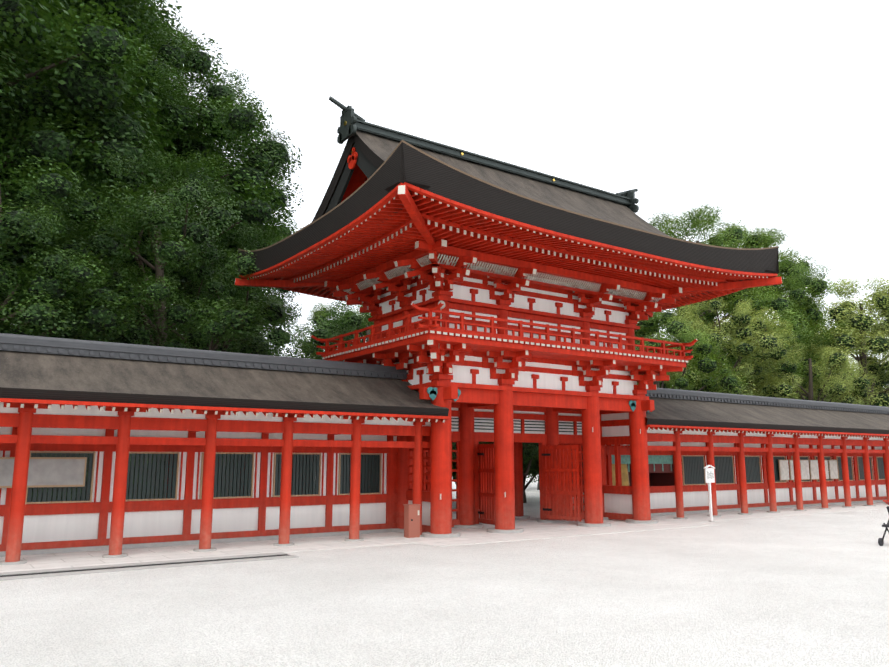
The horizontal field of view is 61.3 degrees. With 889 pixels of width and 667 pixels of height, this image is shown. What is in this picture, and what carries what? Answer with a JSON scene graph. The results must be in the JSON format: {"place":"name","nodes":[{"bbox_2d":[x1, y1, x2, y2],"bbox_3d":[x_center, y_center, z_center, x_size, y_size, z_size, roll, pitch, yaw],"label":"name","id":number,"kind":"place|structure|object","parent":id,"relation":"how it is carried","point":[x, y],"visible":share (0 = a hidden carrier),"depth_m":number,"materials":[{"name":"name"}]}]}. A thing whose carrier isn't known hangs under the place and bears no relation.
{"place":"outdoors","nodes":[
{"label":"outdoors","id":0,"kind":"place"},
{"bbox_2d":[0,474,888,666],"bbox_3d":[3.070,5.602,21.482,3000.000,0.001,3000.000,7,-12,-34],"label":"ground","id":1,"kind":"structure","parent":0,"point":[810,590],"depth_m":10.11,"materials":[{"name":"white gravel"}]},
{"bbox_2d":[0,155,161,342],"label":"tree","id":2,"kind":"object","parent":1,"relation":"on","point":[55,277],"visible":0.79,"depth_m":20.67,"materials":[{"name":"green plant"}]},
{"bbox_2d":[0,0,184,332],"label":"tree","id":3,"kind":"object","parent":1,"relation":"on","point":[95,70],"visible":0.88,"depth_m":25.09,"materials":[{"name":"green plant"}]},
{"bbox_2d":[0,0,206,322],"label":"tree","id":4,"kind":"object","parent":1,"relation":"on","point":[154,5],"depth_m":37.44,"materials":[{"name":"green plant"}]},
{"bbox_2d":[1,148,298,355],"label":"tree","id":5,"kind":"object","parent":1,"relation":"on","point":[152,212],"visible":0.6,"depth_m":23.59,"materials":[{"name":"green plant"}]},
{"bbox_2d":[0,1,303,352],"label":"tree","id":6,"kind":"object","parent":1,"relation":"on","point":[218,118],"visible":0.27,"depth_m":31.74,"materials":[{"name":"green plant"}]},
{"bbox_2d":[27,453,312,501],"bbox_3d":[-21.716,2.541,13.299,41.500,3.390,1.800,7,-12,-34],"label":"lattice","id":7,"kind":"object","parent":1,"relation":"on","point":[129,479],"depth_m":21.15,"materials":[{"name":"green wood"}]},
{"bbox_2d":[66,129,308,355],"bbox_3d":[-12.731,-1.648,37.374,11.576,19.673,11.321,7,-12,-34],"label":"tree","id":8,"kind":"object","parent":1,"relation":"on","point":[277,332],"visible":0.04,"depth_m":37.35,"materials":[{"name":"green plant"}]},
{"bbox_2d":[108,235,303,355],"bbox_3d":[-8.903,1.544,27.787,6.772,10.441,6.854,7,-12,-34],"label":"tree","id":9,"kind":"object","parent":1,"relation":"on","point":[223,287],"visible":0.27,"depth_m":27.14,"materials":[{"name":"green plant"}]},
{"bbox_2d":[169,94,278,304],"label":"tree","id":10,"kind":"object","parent":1,"relation":"on","point":[225,162],"depth_m":45.54,"materials":[{"name":"green plant"}]},
{"bbox_2d":[0,333,449,564],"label":"roofed corridor","id":11,"kind":"object","parent":1,"relation":"on","point":[188,416],"visible":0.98,"depth_m":17.15,"materials":[{"name":"paint"}]},
{"bbox_2d":[276,300,373,359],"bbox_3d":[-3.254,3.118,34.110,8.985,9.375,9.038,7,-12,-34],"label":"tree","id":12,"kind":"object","parent":1,"relation":"on","point":[326,329],"visible":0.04,"depth_m":32.31,"materials":[{"name":"green plant"}]},
{"bbox_2d":[294,302,372,358],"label":"tree","id":13,"kind":"object","parent":1,"relation":"on","point":[316,314],"visible":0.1,"depth_m":48.36,"materials":[{"name":"green plant"}]},
{"bbox_2d":[452,442,538,478],"bbox_3d":[1.924,4.458,31.265,5.624,5.979,6.232,7,-12,-34],"label":"tree","id":14,"kind":"object","parent":1,"relation":"on","point":[531,451],"visible":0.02,"depth_m":30.49,"materials":[{"name":"green plant"}]},
{"bbox_2d":[235,96,781,537],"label":"temple gate","id":15,"kind":"structure","parent":1,"relation":"on","point":[508,306],"depth_m":21.67,"materials":[{"name":"paint"}]},
{"bbox_2d":[523,457,538,502],"bbox_3d":[3.721,5.693,35.253,4.234,4.763,4.714,7,-12,-34],"label":"tree","id":16,"kind":"object","parent":1,"relation":"on","point":[535,472],"depth_m":34.51,"materials":[{"name":"green plant"}]},
{"bbox_2d":[523,444,538,472],"bbox_3d":[2.510,5.285,33.809,4.006,5.039,4.367,-1,-10,6],"label":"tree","id":17,"kind":"object","parent":1,"relation":"on","point":[525,465],"visible":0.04,"depth_m":32.50,"materials":[{"name":"green plant"}]},
{"bbox_2d":[523,471,538,482],"bbox_3d":[3.573,4.135,37.383,6.835,8.627,8.590,-5,-11,29],"label":"tree","id":18,"kind":"object","parent":1,"relation":"on","point":[528,475],"depth_m":38.57,"materials":[{"name":"green plant"}]},
{"bbox_2d":[635,310,747,393],"bbox_3d":[11.165,3.700,39.377,8.432,10.051,8.655,7,-12,-34],"label":"tree","id":19,"kind":"object","parent":1,"relation":"on","point":[705,362],"visible":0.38,"depth_m":37.94,"materials":[{"name":"green plant"}]},
{"bbox_2d":[703,465,714,521],"bbox_3d":[8.567,5.166,24.197,0.492,1.830,0.180,7,-12,-34],"label":"notice sign","id":20,"kind":"object","parent":1,"relation":"on","point":[709,476],"visible":0.98,"depth_m":24.18,"materials":[{"name":"white"}]},
{"bbox_2d":[634,204,813,397],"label":"tree","id":21,"kind":"object","parent":1,"relation":"on","point":[730,236],"visible":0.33,"depth_m":46.61,"materials":[{"name":"green plant"}]},
{"bbox_2d":[655,297,805,398],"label":"tree","id":22,"kind":"object","parent":1,"relation":"on","point":[741,328],"visible":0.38,"depth_m":41.83,"materials":[{"name":"green plant"}]},
{"bbox_2d":[671,225,853,398],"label":"tree","id":23,"kind":"object","parent":1,"relation":"on","point":[809,309],"visible":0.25,"depth_m":51.65,"materials":[{"name":"green plant"}]},
{"bbox_2d":[722,324,858,391],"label":"tree","id":24,"kind":"object","parent":1,"relation":"on","point":[777,343],"depth_m":65.20,"materials":[{"name":"green plant"}]},
{"bbox_2d":[740,342,878,404],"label":"tree","id":25,"kind":"object","parent":1,"relation":"on","point":[836,389],"visible":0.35,"depth_m":44.10,"materials":[{"name":"green plant"}]},
{"bbox_2d":[769,275,888,406],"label":"tree","id":26,"kind":"object","parent":1,"relation":"on","point":[861,343],"visible":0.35,"depth_m":52.30,"materials":[{"name":"green plant"}]},
{"bbox_2d":[878,500,888,545],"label":"stroller","id":27,"kind":"object","parent":1,"relation":"on","point":[881,540],"visible":1,"depth_m":17.32,"materials":[{"name":"grey fabric"}]},
{"bbox_2d":[0,502,888,580],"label":"stone paving","id":28,"kind":"structure","parent":0,"point":[59,564],"depth_m":17.42,"materials":[{"name":"grey stone"}]},
{"bbox_2d":[403,504,420,537],"bbox_3d":[-0.827,4.775,19.098,0.370,0.830,0.250,7,-12,-34],"label":"hydrant box","id":29,"kind":"object","parent":28,"relation":"on","point":[411,520],"visible":0.94,"depth_m":19.00,"materials":[{"name":"red metal"}]},
{"bbox_2d":[571,388,888,518],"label":"roofed corridor","id":30,"kind":"object","parent":28,"relation":"on","point":[772,454],"visible":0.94,"depth_m":29.38,"materials":[{"name":"paint"}]},
{"bbox_2d":[149,0,888,386],"label":"sky","id":31,"kind":"structure","parent":0,"point":[772,113],"materials":[{"name":"white"}]}
]}

